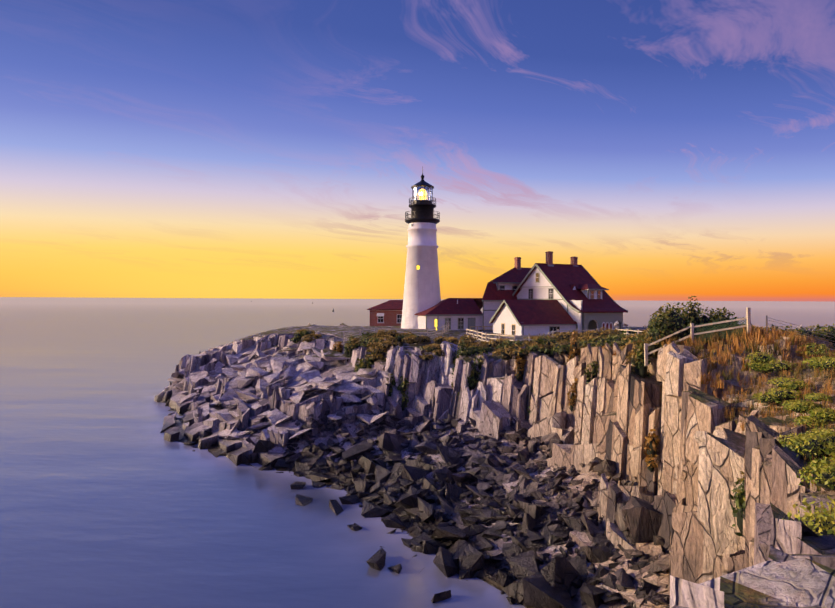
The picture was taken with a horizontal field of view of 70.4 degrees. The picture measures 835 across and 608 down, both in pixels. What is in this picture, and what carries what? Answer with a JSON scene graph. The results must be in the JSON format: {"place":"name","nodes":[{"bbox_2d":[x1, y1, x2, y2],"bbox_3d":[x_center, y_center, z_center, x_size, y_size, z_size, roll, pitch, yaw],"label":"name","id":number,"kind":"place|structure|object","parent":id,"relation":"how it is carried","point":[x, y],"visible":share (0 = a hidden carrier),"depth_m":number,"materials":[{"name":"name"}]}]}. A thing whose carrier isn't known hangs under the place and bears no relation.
{"place":"outdoors","nodes":[
{"label":"outdoors","id":0,"kind":"place"},
{"bbox_2d":[0,297,834,607],"bbox_3d":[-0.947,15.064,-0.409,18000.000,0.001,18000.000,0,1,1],"label":"sea water","id":1,"kind":"structure","parent":0,"point":[110,497],"depth_m":45.79,"materials":[{"name":"blue liquid"}]},
{"bbox_2d":[0,0,834,301],"label":"sky","id":2,"kind":"structure","parent":0,"point":[677,150],"materials":[{"name":"blue"}]},
{"bbox_2d":[154,323,834,607],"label":"cliff","id":3,"kind":"structure","parent":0,"point":[707,451],"depth_m":34.51,"materials":[{"name":"grey stone"}]},
{"bbox_2d":[167,340,388,453],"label":"rocks","id":4,"kind":"object","parent":3,"relation":"on","point":[345,384],"visible":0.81,"depth_m":66.32,"materials":[{"name":"grey stone"}]},
{"bbox_2d":[290,481,450,603],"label":"rocks in water","id":5,"kind":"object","parent":3,"relation":"on","point":[376,560],"visible":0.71,"depth_m":33.53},
{"bbox_2d":[367,300,402,325],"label":"brick building","id":6,"kind":"structure","parent":3,"relation":"on","point":[388,313],"depth_m":103.97,"materials":[{"name":"red brick"}]},
{"bbox_2d":[343,323,448,342],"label":"wood fence","id":7,"kind":"object","parent":3,"relation":"on","point":[376,328],"depth_m":74.95,"materials":[{"name":"grey wood"}]},
{"bbox_2d":[165,366,669,607],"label":"boulder","id":8,"kind":"object","parent":3,"relation":"on","point":[558,580],"visible":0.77,"depth_m":37.86,"materials":[{"name":"grey stone"}]},
{"bbox_2d":[401,167,440,328],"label":"lighthouse tower","id":9,"kind":"structure","parent":3,"relation":"on","point":[421,288],"depth_m":92.28,"materials":[{"name":"white paint"}]},
{"bbox_2d":[331,331,660,471],"bbox_3d":[5.074,5.567,53.235,8.918,7.194,44.024,0,1,-32],"label":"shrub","id":10,"kind":"object","parent":3,"relation":"on","point":[649,438],"depth_m":45.80,"materials":[{"name":"green plant"}]},
{"bbox_2d":[414,251,627,332],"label":"keepers house","id":11,"kind":"structure","parent":3,"relation":"on","point":[586,301],"depth_m":90.27,"materials":[{"name":"white"}]},
{"bbox_2d":[489,300,577,335],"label":"garage building","id":12,"kind":"structure","parent":3,"relation":"on","point":[523,317],"depth_m":82.59,"materials":[{"name":"white"}]},
{"bbox_2d":[343,332,745,536],"bbox_3d":[7.001,5.843,46.784,11.738,7.254,51.391,0,1,-24],"label":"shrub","id":13,"kind":"object","parent":3,"relation":"on","point":[740,490],"depth_m":36.55,"materials":[{"name":"green plant"}]},
{"bbox_2d":[466,328,651,343],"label":"wood fence","id":14,"kind":"object","parent":3,"relation":"on","point":[514,335],"depth_m":67.44,"materials":[{"name":"grey wood"}]},
{"bbox_2d":[296,324,833,365],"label":"dry shrub","id":15,"kind":"object","parent":3,"relation":"on","point":[413,338],"depth_m":61.08,"materials":[{"name":"plant"}]},
{"bbox_2d":[644,307,750,365],"bbox_3d":[16.290,1.964,34.614,5.668,3.590,0.277,1,1,24],"label":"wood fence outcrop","id":16,"kind":"object","parent":3,"relation":"on","point":[747,318],"visible":0.9,"depth_m":34.56,"materials":[{"name":"grey wood"}]},
{"bbox_2d":[694,317,746,341],"bbox_3d":[17.459,1.486,34.107,2.700,1.604,1.100,0,1,1],"label":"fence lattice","id":17,"kind":"object","parent":16,"relation":"attached to","point":[718,328],"depth_m":34.14,"materials":[{"name":"grey"}]},
{"bbox_2d":[579,325,834,532],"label":"dry grass","id":18,"kind":"structure","parent":3,"relation":"on","point":[747,345],"depth_m":29.79,"materials":[{"name":"brown plant"}]},
{"bbox_2d":[766,315,834,348],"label":"fence","id":19,"kind":"object","parent":3,"relation":"on","point":[767,325],"visible":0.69,"depth_m":32.43,"materials":[{"name":"wood"}]},
{"bbox_2d":[290,296,834,415],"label":"shrub","id":20,"kind":"object","parent":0,"point":[654,321],"depth_m":43.71,"materials":[{"name":"green plant"}]},
{"bbox_2d":[745,342,834,535],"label":"yellow shrub","id":21,"kind":"object","parent":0,"point":[818,434],"depth_m":20.79,"materials":[{"name":"plant"}]}
]}

